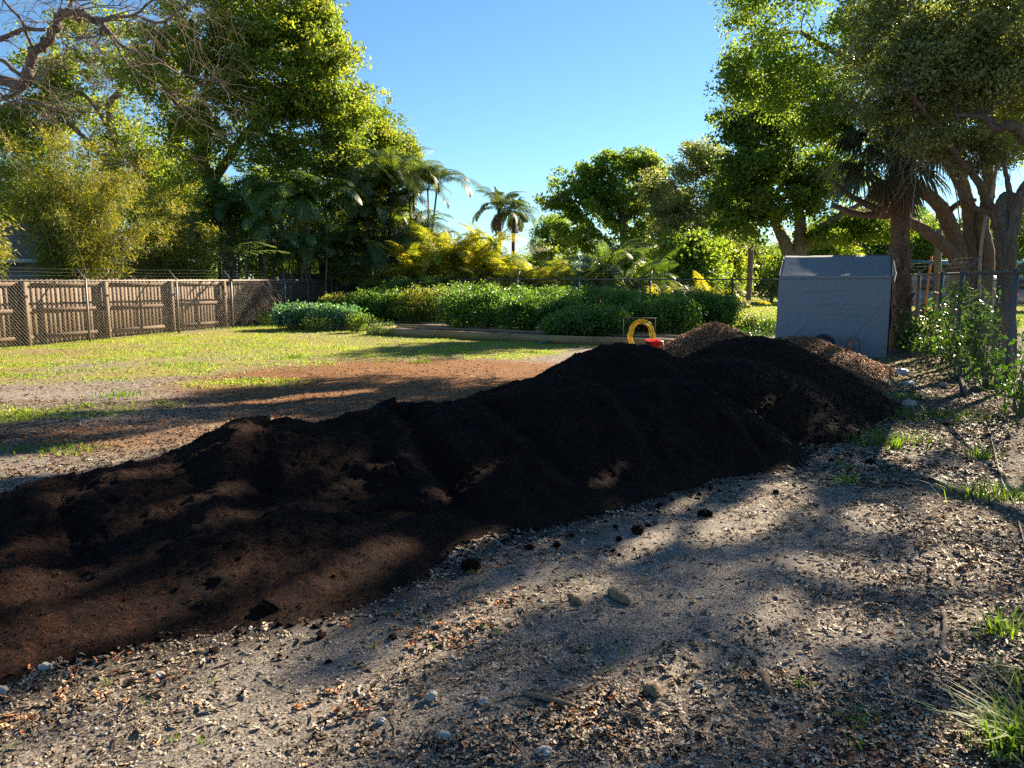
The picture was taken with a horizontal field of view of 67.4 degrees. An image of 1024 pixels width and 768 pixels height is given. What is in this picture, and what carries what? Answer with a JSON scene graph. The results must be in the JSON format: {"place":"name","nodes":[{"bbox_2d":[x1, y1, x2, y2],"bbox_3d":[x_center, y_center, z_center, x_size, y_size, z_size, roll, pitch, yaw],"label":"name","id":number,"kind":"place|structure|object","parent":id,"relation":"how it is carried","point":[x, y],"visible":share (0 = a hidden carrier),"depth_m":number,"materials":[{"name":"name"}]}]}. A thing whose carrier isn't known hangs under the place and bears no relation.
{"place":"outdoors","nodes":[
{"label":"outdoors","id":0,"kind":"place"},
{"bbox_2d":[0,289,1023,767],"bbox_3d":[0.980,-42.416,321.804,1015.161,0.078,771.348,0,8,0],"label":"ground","id":1,"kind":"structure","parent":0,"point":[758,569],"depth_m":3.95,"materials":[{"name":"gravel"}]},
{"bbox_2d":[0,214,23,278],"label":"bamboo clump","id":2,"kind":"object","parent":1,"relation":"on","point":[3,250],"visible":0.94,"depth_m":20.01,"materials":[{"name":"plant"}]},
{"bbox_2d":[0,436,115,458],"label":"grass tuft","id":3,"kind":"object","parent":1,"relation":"on","point":[29,447],"visible":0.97,"depth_m":7.42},
{"bbox_2d":[0,124,180,279],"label":"bamboo clump","id":4,"kind":"object","parent":1,"relation":"on","point":[80,241],"visible":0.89,"depth_m":23.43,"materials":[{"name":"plant"}]},
{"bbox_2d":[0,221,199,279],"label":"house","id":5,"kind":"structure","parent":1,"relation":"on","point":[17,266],"depth_m":31.68,"materials":[{"name":"grey paint"}]},
{"bbox_2d":[0,21,230,220],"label":"oak tree","id":6,"kind":"object","parent":1,"relation":"on","point":[168,171],"visible":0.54,"depth_m":34.83,"materials":[{"name":"green plant"}]},
{"bbox_2d":[96,176,227,279],"bbox_3d":[-12.075,-4.692,26.895,4.542,5.400,4.720,0,8,0],"label":"bamboo clump","id":7,"kind":"object","parent":1,"relation":"on","point":[167,253],"visible":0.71,"depth_m":26.64,"materials":[{"name":"plant"}]},
{"bbox_2d":[0,278,330,345],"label":"board fence","id":8,"kind":"object","parent":1,"relation":"on","point":[137,311],"visible":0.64,"depth_m":22.14,"materials":[{"name":"wood"}]},
{"bbox_2d":[243,277,281,322],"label":"dry vine","id":9,"kind":"object","parent":8,"relation":"hanging from","point":[259,296],"visible":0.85,"depth_m":27.34,"materials":[{"name":"plant"}]},
{"bbox_2d":[0,267,333,347],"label":"wire fence","id":10,"kind":"object","parent":1,"relation":"on","point":[85,281],"visible":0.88,"depth_m":22.32,"materials":[{"name":"silver metal"}]},
{"bbox_2d":[126,213,229,279],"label":"areca palm","id":11,"kind":"object","parent":1,"relation":"on","point":[187,244],"visible":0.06,"depth_m":31.37,"materials":[{"name":"green plant"}]},
{"bbox_2d":[115,167,250,279],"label":"background tree","id":12,"kind":"object","parent":1,"relation":"on","point":[191,210],"visible":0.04,"depth_m":41.50,"materials":[{"name":"plant"}]},
{"bbox_2d":[33,0,391,278],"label":"oak tree","id":13,"kind":"object","parent":1,"relation":"on","point":[310,29],"visible":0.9,"depth_m":30.70,"materials":[{"name":"green plant"}]},
{"bbox_2d":[161,174,311,306],"bbox_3d":[-10.803,-5.464,30.737,5.570,5.923,4.854,0,8,0],"label":"areca palm","id":14,"kind":"object","parent":1,"relation":"on","point":[221,208],"visible":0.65,"depth_m":29.98,"materials":[{"name":"green plant"}]},
{"bbox_2d":[186,205,290,277],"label":"mimosa sapling","id":15,"kind":"object","parent":1,"relation":"on","point":[232,249],"visible":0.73,"depth_m":27.21,"materials":[{"name":"green plant"}]},
{"bbox_2d":[0,332,496,486],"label":"mulch flakes","id":16,"kind":"object","parent":1,"relation":"on","point":[208,414],"visible":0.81,"depth_m":10.68,"materials":[{"name":"brown wood"}]},
{"bbox_2d":[254,597,282,614],"bbox_3d":[-1.190,1.099,3.759,0.144,0.107,0.120,0,8,0],"label":"compost clod","id":17,"kind":"object","parent":1,"relation":"on","point":[268,605],"visible":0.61,"depth_m":3.73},
{"bbox_2d":[216,164,337,279],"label":"background tree","id":18,"kind":"object","parent":1,"relation":"on","point":[255,266],"visible":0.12,"depth_m":40.47,"materials":[{"name":"plant"}]},
{"bbox_2d":[208,167,368,294],"bbox_3d":[-9.016,-5.520,30.796,6.481,6.032,5.272,-6,10,-35],"label":"areca palm","id":19,"kind":"object","parent":1,"relation":"on","point":[313,193],"visible":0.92,"depth_m":29.76,"materials":[{"name":"green plant"}]},
{"bbox_2d":[281,217,394,293],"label":"areca palm","id":20,"kind":"object","parent":1,"relation":"on","point":[340,243],"visible":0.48,"depth_m":32.24,"materials":[{"name":"green plant"}]},
{"bbox_2d":[318,291,358,307],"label":"tomato bush","id":21,"kind":"object","parent":1,"relation":"on","point":[334,299],"visible":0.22,"depth_m":28.04,"materials":[{"name":"green plant"}]},
{"bbox_2d":[287,322,390,330],"bbox_3d":[-5.800,-1.970,25.717,3.452,0.234,1.304,4,9,28],"label":"raised bed","id":22,"kind":"object","parent":1,"relation":"on","point":[342,328],"visible":0.07,"depth_m":24.95,"materials":[{"name":"soil"}]},
{"bbox_2d":[266,299,307,328],"bbox_3d":[-7.310,-2.292,25.259,1.549,1.023,1.551,0,8,0],"label":"leafy crop","id":23,"kind":"object","parent":22,"relation":"on","point":[282,315],"visible":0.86,"depth_m":25.01,"materials":[{"name":"green"}]},
{"bbox_2d":[293,299,339,328],"bbox_3d":[-6.264,-2.258,25.138,1.858,1.094,1.360,0,8,0],"label":"leafy crop","id":24,"kind":"object","parent":22,"relation":"on","point":[317,311],"visible":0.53,"depth_m":24.81,"materials":[{"name":"green"}]},
{"bbox_2d":[320,301,369,328],"bbox_3d":[-5.445,-2.188,24.953,1.625,1.110,1.401,0,8,0],"label":"leafy crop","id":25,"kind":"object","parent":22,"relation":"on","point":[341,312],"visible":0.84,"depth_m":24.60,"materials":[{"name":"green"}]},
{"bbox_2d":[319,264,366,295],"bbox_3d":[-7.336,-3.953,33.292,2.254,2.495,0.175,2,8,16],"label":"shrub","id":26,"kind":"object","parent":1,"relation":"on","point":[321,268],"visible":0.2,"depth_m":33.17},
{"bbox_2d":[345,309,376,332],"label":"pepper plant","id":27,"kind":"object","parent":1,"relation":"on","point":[356,322],"visible":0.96,"depth_m":23.48,"materials":[{"name":"green plant"}]},
{"bbox_2d":[304,226,420,294],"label":"areca palm","id":28,"kind":"object","parent":1,"relation":"on","point":[334,270],"visible":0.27,"depth_m":31.92,"materials":[{"name":"green plant"}]},
{"bbox_2d":[321,146,431,289],"bbox_3d":[-5.699,-6.503,32.950,5.511,7.379,5.113,-3,9,-24],"label":"areca palm","id":29,"kind":"object","parent":1,"relation":"on","point":[370,214],"visible":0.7,"depth_m":32.04,"materials":[{"name":"green plant"}]},
{"bbox_2d":[345,286,415,321],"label":"tomato bush","id":30,"kind":"object","parent":1,"relation":"on","point":[374,304],"visible":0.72,"depth_m":26.82,"materials":[{"name":"green plant"}]},
{"bbox_2d":[320,81,443,287],"bbox_3d":[-6.709,-9.015,37.985,5.879,11.261,5.611,4,9,28],"label":"oak tree","id":31,"kind":"object","parent":1,"relation":"on","point":[385,134],"visible":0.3,"depth_m":36.66,"materials":[{"name":"green plant"}]},
{"bbox_2d":[0,320,764,424],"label":"lawn grass","id":32,"kind":"structure","parent":1,"relation":"on","point":[27,411],"depth_m":17.06,"materials":[{"name":"plant"}]},
{"bbox_2d":[329,239,462,289],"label":"golden palm","id":33,"kind":"object","parent":1,"relation":"on","point":[410,267],"visible":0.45,"depth_m":31.13,"materials":[{"name":"yellow plant"}]},
{"bbox_2d":[0,342,807,687],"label":"compost pile","id":34,"kind":"object","parent":1,"relation":"on","point":[226,526],"visible":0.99,"depth_m":5.13,"materials":[{"name":"soil"}]},
{"bbox_2d":[372,271,449,321],"bbox_3d":[-3.763,-3.298,28.999,3.216,1.982,1.938,0,8,0],"label":"tomato bush","id":35,"kind":"object","parent":1,"relation":"on","point":[402,282],"visible":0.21,"depth_m":28.73,"materials":[{"name":"green plant"}]},
{"bbox_2d":[351,159,485,273],"bbox_3d":[-4.449,-6.377,33.826,5.306,6.886,5.395,5,9,31],"label":"areca palm","id":36,"kind":"object","parent":1,"relation":"on","point":[434,173],"visible":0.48,"depth_m":33.19,"materials":[{"name":"green plant"}]},
{"bbox_2d":[10,404,910,718],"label":"compost crumbs","id":37,"kind":"object","parent":1,"relation":"on","point":[292,624],"visible":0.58,"depth_m":3.89,"materials":[{"name":"soil"}]},
{"bbox_2d":[396,220,528,284],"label":"golden palm","id":38,"kind":"object","parent":1,"relation":"on","point":[438,254],"visible":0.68,"depth_m":30.86,"materials":[{"name":"yellow plant"}]},
{"bbox_2d":[429,276,505,319],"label":"tomato bush","id":39,"kind":"object","parent":1,"relation":"on","point":[468,285],"visible":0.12,"depth_m":27.75,"materials":[{"name":"green plant"}]},
{"bbox_2d":[423,222,556,293],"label":"golden palm","id":40,"kind":"object","parent":1,"relation":"on","point":[490,251],"visible":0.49,"depth_m":30.57,"materials":[{"name":"yellow plant"}]},
{"bbox_2d":[471,186,528,252],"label":"royal palm","id":41,"kind":"object","parent":1,"relation":"on","point":[497,201],"visible":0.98,"depth_m":60.57,"materials":[{"name":"green plant"}]},
{"bbox_2d":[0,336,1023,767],"bbox_3d":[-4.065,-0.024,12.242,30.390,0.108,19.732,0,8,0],"label":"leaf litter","id":42,"kind":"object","parent":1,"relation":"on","point":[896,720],"visible":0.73,"depth_m":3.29,"materials":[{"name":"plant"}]},
{"bbox_2d":[0,0,282,224],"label":"bare tree","id":43,"kind":"object","parent":42,"relation":"on","point":[23,82],"visible":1,"depth_m":11.24,"materials":[{"name":"brown plant"}]},
{"bbox_2d":[365,320,666,334],"bbox_3d":[-0.292,-1.734,24.104,10.168,0.227,1.740,4,9,26],"label":"raised bed","id":44,"kind":"object","parent":1,"relation":"on","point":[419,324],"visible":0.29,"depth_m":24.37,"materials":[{"name":"wood"}]},
{"bbox_2d":[387,282,459,322],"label":"tomato bush","id":45,"kind":"object","parent":44,"relation":"in","point":[410,297],"visible":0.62,"depth_m":26.33,"materials":[{"name":"green plant"}]},
{"bbox_2d":[427,283,518,328],"bbox_3d":[-1.097,-2.333,23.721,3.028,1.610,1.930,0,8,0],"label":"tomato bush","id":46,"kind":"object","parent":44,"relation":"in","point":[453,305],"visible":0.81,"depth_m":23.28,"materials":[{"name":"green plant"}]},
{"bbox_2d":[489,290,580,330],"bbox_3d":[0.736,-2.083,22.938,2.855,1.532,1.923,0,8,0],"label":"tomato bush","id":47,"kind":"object","parent":44,"relation":"in","point":[521,312],"visible":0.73,"depth_m":22.51,"materials":[{"name":"green plant"}]},
{"bbox_2d":[552,281,654,310],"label":"tomato bush","id":48,"kind":"object","parent":44,"relation":"in","point":[588,295],"visible":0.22,"depth_m":23.50,"materials":[{"name":"green plant"}]},
{"bbox_2d":[623,291,708,334],"bbox_3d":[4.166,-1.962,21.568,2.512,1.363,1.967,0,8,0],"label":"tomato bush","id":49,"kind":"object","parent":44,"relation":"in","point":[671,317],"visible":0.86,"depth_m":21.11,"materials":[{"name":"green plant"}]},
{"bbox_2d":[492,195,540,256],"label":"royal palm","id":50,"kind":"object","parent":1,"relation":"on","point":[511,224],"visible":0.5,"depth_m":62.68,"materials":[{"name":"green plant"}]},
{"bbox_2d":[367,326,678,344],"bbox_3d":[0.297,-1.332,21.113,9.764,0.217,1.358,4,9,28],"label":"raised bed","id":51,"kind":"object","parent":1,"relation":"on","point":[496,334],"visible":0.83,"depth_m":20.71,"materials":[{"name":"wood"}]},
{"bbox_2d":[534,306,594,338],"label":"tomato bush","id":52,"kind":"object","parent":51,"relation":"in","point":[557,323],"visible":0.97,"depth_m":20.07,"materials":[{"name":"green plant"}]},
{"bbox_2d":[560,299,638,335],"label":"tomato bush","id":53,"kind":"object","parent":51,"relation":"in","point":[605,320],"visible":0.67,"depth_m":20.37,"materials":[{"name":"green plant"}]},
{"bbox_2d":[475,254,580,290],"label":"golden palm","id":54,"kind":"object","parent":1,"relation":"on","point":[534,272],"visible":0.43,"depth_m":29.87,"materials":[{"name":"yellow plant"}]},
{"bbox_2d":[505,282,574,303],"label":"tomato bush","id":55,"kind":"object","parent":1,"relation":"on","point":[544,289],"visible":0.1,"depth_m":25.57,"materials":[{"name":"green plant"}]},
{"bbox_2d":[522,691,577,706],"bbox_3d":[0.146,1.236,3.010,0.228,0.026,0.028,3,8,23],"label":"wood piece","id":56,"kind":"object","parent":1,"relation":"on","point":[546,698],"visible":0.98,"depth_m":3.00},
{"bbox_2d":[526,211,579,272],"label":"oak tree","id":57,"kind":"object","parent":1,"relation":"on","point":[542,232],"visible":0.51,"depth_m":50.65,"materials":[{"name":"green plant"}]},
{"bbox_2d":[335,270,778,325],"bbox_3d":[2.256,-3.132,28.100,20.524,2.079,0.526,3,8,21],"label":"wire fence","id":58,"kind":"object","parent":1,"relation":"on","point":[579,279],"visible":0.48,"depth_m":27.00,"materials":[{"name":"grey metal"}]},
{"bbox_2d":[509,253,609,299],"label":"golden palm","id":59,"kind":"object","parent":1,"relation":"on","point":[582,277],"visible":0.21,"depth_m":29.54,"materials":[{"name":"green plant"}]},
{"bbox_2d":[532,144,688,278],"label":"oak tree","id":60,"kind":"object","parent":1,"relation":"on","point":[595,192],"visible":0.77,"depth_m":44.26,"materials":[{"name":"green plant"}]},
{"bbox_2d":[550,238,675,305],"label":"areca palm","id":61,"kind":"object","parent":1,"relation":"on","point":[612,257],"visible":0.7,"depth_m":29.59,"materials":[{"name":"green plant"}]},
{"bbox_2d":[607,587,630,604],"bbox_3d":[0.545,1.093,3.958,0.062,0.065,0.167,-4,9,-29],"label":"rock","id":62,"kind":"object","parent":1,"relation":"on","point":[615,594],"visible":1,"depth_m":3.92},
{"bbox_2d":[585,246,702,298],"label":"areca palm","id":63,"kind":"object","parent":1,"relation":"on","point":[641,266],"visible":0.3,"depth_m":30.51,"materials":[{"name":"green plant"}]},
{"bbox_2d":[644,283,746,329],"bbox_3d":[5.549,-2.400,24.123,3.444,1.553,1.870,0,8,0],"label":"tomato bush","id":64,"kind":"object","parent":1,"relation":"on","point":[704,298],"visible":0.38,"depth_m":23.70,"materials":[{"name":"green plant"}]},
{"bbox_2d":[650,222,745,294],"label":"lawn tree","id":65,"kind":"object","parent":1,"relation":"on","point":[698,253],"visible":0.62,"depth_m":34.52,"materials":[{"name":"plant"}]},
{"bbox_2d":[631,133,767,253],"bbox_3d":[10.057,-8.368,40.803,7.223,9.226,5.727,0,8,0],"label":"oak tree","id":66,"kind":"object","parent":1,"relation":"on","point":[672,207],"visible":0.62,"depth_m":39.71,"materials":[{"name":"green plant"}]},
{"bbox_2d":[660,322,749,357],"bbox_3d":[4.020,-0.778,15.134,2.840,0.906,2.920,0,8,0],"label":"mulch pile","id":67,"kind":"object","parent":1,"relation":"on","point":[695,339],"visible":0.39,"depth_m":14.71,"materials":[{"name":"brown wood"}]},
{"bbox_2d":[688,271,770,309],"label":"golden palm","id":68,"kind":"object","parent":1,"relation":"on","point":[746,302],"visible":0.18,"depth_m":31.00,"materials":[{"name":"yellow plant"}]},
{"bbox_2d":[713,239,761,294],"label":"lawn tree","id":69,"kind":"object","parent":1,"relation":"on","point":[739,259],"visible":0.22,"depth_m":45.42,"materials":[{"name":"plant"}]},
{"bbox_2d":[730,309,761,333],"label":"path weed","id":70,"kind":"object","parent":1,"relation":"on","point":[748,323],"visible":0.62,"depth_m":23.35,"materials":[{"name":"green"}]},
{"bbox_2d":[746,229,753,306],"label":"utility pole","id":71,"kind":"object","parent":1,"relation":"on","point":[750,266],"visible":0.57,"depth_m":43.41,"materials":[{"name":"brown wood"}]},
{"bbox_2d":[729,230,781,300],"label":"lawn tree","id":72,"kind":"object","parent":1,"relation":"on","point":[761,259],"visible":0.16,"depth_m":50.64,"materials":[{"name":"green plant"}]},
{"bbox_2d":[751,242,782,301],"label":"lawn tree","id":73,"kind":"object","parent":1,"relation":"on","point":[769,290],"visible":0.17,"depth_m":54.54,"materials":[{"name":"plant"}]},
{"bbox_2d":[683,335,901,445],"bbox_3d":[3.080,-0.107,9.914,3.802,0.953,5.062,3,8,22],"label":"compost pile","id":74,"kind":"object","parent":1,"relation":"on","point":[797,394],"visible":0.67,"depth_m":8.79,"materials":[{"name":"soil"}]},
{"bbox_2d":[696,59,939,256],"bbox_3d":[11.414,-7.019,28.696,9.167,9.852,5.781,0,8,0],"label":"maple tree","id":75,"kind":"object","parent":1,"relation":"on","point":[754,169],"visible":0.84,"depth_m":27.59,"materials":[{"name":"green plant"}]},
{"bbox_2d":[778,239,877,275],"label":"lawn tree","id":76,"kind":"object","parent":1,"relation":"on","point":[828,249],"visible":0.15,"depth_m":52.27,"materials":[{"name":"plant"}]},
{"bbox_2d":[775,255,896,357],"bbox_3d":[7.261,-1.792,17.247,2.344,2.170,2.009,3,9,24],"label":"storage shelter","id":77,"kind":"object","parent":1,"relation":"on","point":[837,298],"visible":0.78,"depth_m":16.42,"materials":[{"name":"grey fabric"}]},
{"bbox_2d":[775,335,897,391],"bbox_3d":[5.120,-0.453,13.347,3.680,0.701,4.911,0,8,0],"label":"mulch pile","id":78,"kind":"object","parent":1,"relation":"on","point":[872,373],"visible":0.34,"depth_m":13.16,"materials":[{"name":"brown wood"}]},
{"bbox_2d":[696,0,1023,342],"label":"live oak","id":79,"kind":"object","parent":1,"relation":"on","point":[781,94],"visible":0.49,"depth_m":18.92,"materials":[{"name":"green plant"}]},
{"bbox_2d":[832,699,900,728],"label":"grass tuft","id":80,"kind":"object","parent":1,"relation":"on","point":[858,716],"visible":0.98,"depth_m":2.92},
{"bbox_2d":[855,220,915,257],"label":"lawn tree","id":81,"kind":"object","parent":1,"relation":"on","point":[877,249],"visible":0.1,"depth_m":56.26,"materials":[{"name":"green plant"}]},
{"bbox_2d":[829,424,966,449],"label":"grass tuft","id":82,"kind":"object","parent":1,"relation":"on","point":[896,442],"visible":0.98,"depth_m":7.80,"materials":[{"name":"plant"}]},
{"bbox_2d":[813,106,1001,348],"bbox_3d":[8.866,-3.595,17.688,3.887,6.044,3.847,0,8,0],"label":"cabbage palm","id":83,"kind":"object","parent":1,"relation":"on","point":[882,192],"visible":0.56,"depth_m":17.49,"materials":[{"name":"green plant"}]},
{"bbox_2d":[876,212,949,276],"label":"lawn tree","id":84,"kind":"object","parent":1,"relation":"on","point":[923,248],"visible":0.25,"depth_m":54.16,"materials":[{"name":"plant"}]},
{"bbox_2d":[813,0,1023,379],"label":"live oak","id":85,"kind":"object","parent":1,"relation":"on","point":[977,63],"visible":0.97,"depth_m":13.31,"materials":[{"name":"green plant"}]},
{"bbox_2d":[891,304,951,352],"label":"shrub","id":86,"kind":"object","parent":1,"relation":"on","point":[909,325],"visible":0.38,"depth_m":17.25,"materials":[{"name":"green plant"}]},
{"bbox_2d":[912,276,949,313],"bbox_3d":[19.591,-4.265,36.773,1.880,1.787,4.690,-6,10,-38],"label":"parked car","id":87,"kind":"object","parent":1,"relation":"on","point":[914,290],"visible":0.03,"depth_m":35.78,"materials":[{"name":"silver metal"}]},
{"bbox_2d":[896,330,970,364],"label":"shrub","id":88,"kind":"object","parent":1,"relation":"on","point":[921,341],"visible":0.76,"depth_m":14.92,"materials":[{"name":"green plant"}]},
{"bbox_2d":[917,606,950,664],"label":"fallen branch","id":89,"kind":"object","parent":1,"relation":"on","point":[944,654],"visible":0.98,"depth_m":3.44,"materials":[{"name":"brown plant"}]},
{"bbox_2d":[932,217,941,313],"bbox_3d":[18.064,-5.231,32.592,0.455,4.829,0.280,0,8,0],"label":"utility pole","id":90,"kind":"object","parent":1,"relation":"on","point":[937,258],"visible":0.25,"depth_m":32.52,"materials":[{"name":"brown wood"}]},
{"bbox_2d":[910,297,974,360],"bbox_3d":[8.740,-1.123,15.624,1.254,1.390,1.304,0,8,0],"label":"shrub","id":91,"kind":"object","parent":1,"relation":"on","point":[932,325],"visible":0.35,"depth_m":15.64,"materials":[{"name":"green plant"}]},
{"bbox_2d":[873,96,1023,298],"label":"tree","id":92,"kind":"object","parent":1,"relation":"on","point":[995,177],"visible":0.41,"depth_m":14.62,"materials":[{"name":"plant"}]},
{"bbox_2d":[883,403,1022,424],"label":"grass tuft","id":93,"kind":"object","parent":1,"relation":"on","point":[950,413],"visible":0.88,"depth_m":9.23,"materials":[{"name":"plant"}]},
{"bbox_2d":[888,665,1023,763],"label":"grass tuft","id":94,"kind":"object","parent":1,"relation":"on","point":[1011,734],"visible":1,"depth_m":2.75,"materials":[{"name":"plant"}]},
{"bbox_2d":[934,346,986,379],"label":"shrub","id":95,"kind":"object","parent":1,"relation":"on","point":[960,362],"visible":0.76,"depth_m":12.65,"materials":[{"name":"green plant"}]},
{"bbox_2d":[927,266,1000,367],"bbox_3d":[8.439,-1.216,14.258,1.302,1.909,1.462,0,8,0],"label":"shrub","id":96,"kind":"object","parent":1,"relation":"on","point":[951,351],"visible":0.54,"depth_m":14.29,"materials":[{"name":"green plant"}]},
{"bbox_2d":[911,252,1023,389],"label":"wire fence","id":97,"kind":"object","parent":1,"relation":"on","point":[1016,272],"visible":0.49,"depth_m":13.05,"materials":[{"name":"grey metal"}]},
{"bbox_2d":[917,468,1023,503],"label":"grass tuft","id":98,"kind":"object","parent":1,"relation":"on","point":[968,493],"visible":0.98,"depth_m":5.88,"materials":[{"name":"plant"}]},
{"bbox_2d":[940,622,1023,692],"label":"grass tuft","id":99,"kind":"object","parent":1,"relation":"on","point":[1015,676],"visible":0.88,"depth_m":3.13,"materials":[{"name":"plant"}]},
{"bbox_2d":[946,281,1022,374],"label":"shrub","id":100,"kind":"object","parent":1,"relation":"on","point":[971,325],"visible":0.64,"depth_m":13.24,"materials":[{"name":"green plant"}]},
{"bbox_2d":[949,599,1023,639],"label":"grass tuft","id":101,"kind":"object","parent":1,"relation":"on","point":[998,623],"visible":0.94,"depth_m":3.56,"materials":[{"name":"plant"}]},
{"bbox_2d":[960,348,1016,388],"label":"shrub","id":102,"kind":"object","parent":1,"relation":"on","point":[984,373],"visible":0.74,"depth_m":11.59,"materials":[{"name":"green plant"}]},
{"bbox_2d":[973,331,1023,415],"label":"shrub","id":103,"kind":"object","parent":1,"relation":"on","point":[1015,393],"visible":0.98,"depth_m":9.42,"materials":[{"name":"green plant"}]},
{"bbox_2d":[989,209,1023,276],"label":"lawn tree","id":104,"kind":"object","parent":1,"relation":"on","point":[1020,246],"visible":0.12,"depth_m":54.59,"materials":[{"name":"plant"}]},
{"bbox_2d":[0,0,1023,279],"label":"sky","id":105,"kind":"structure","parent":0,"point":[504,94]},
{"bbox_2d":[734,296,1023,327],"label":"neighbour lawn grass","id":106,"kind":"structure","parent":0,"point":[771,312],"depth_m":37.52,"materials":[{"name":"plant"}]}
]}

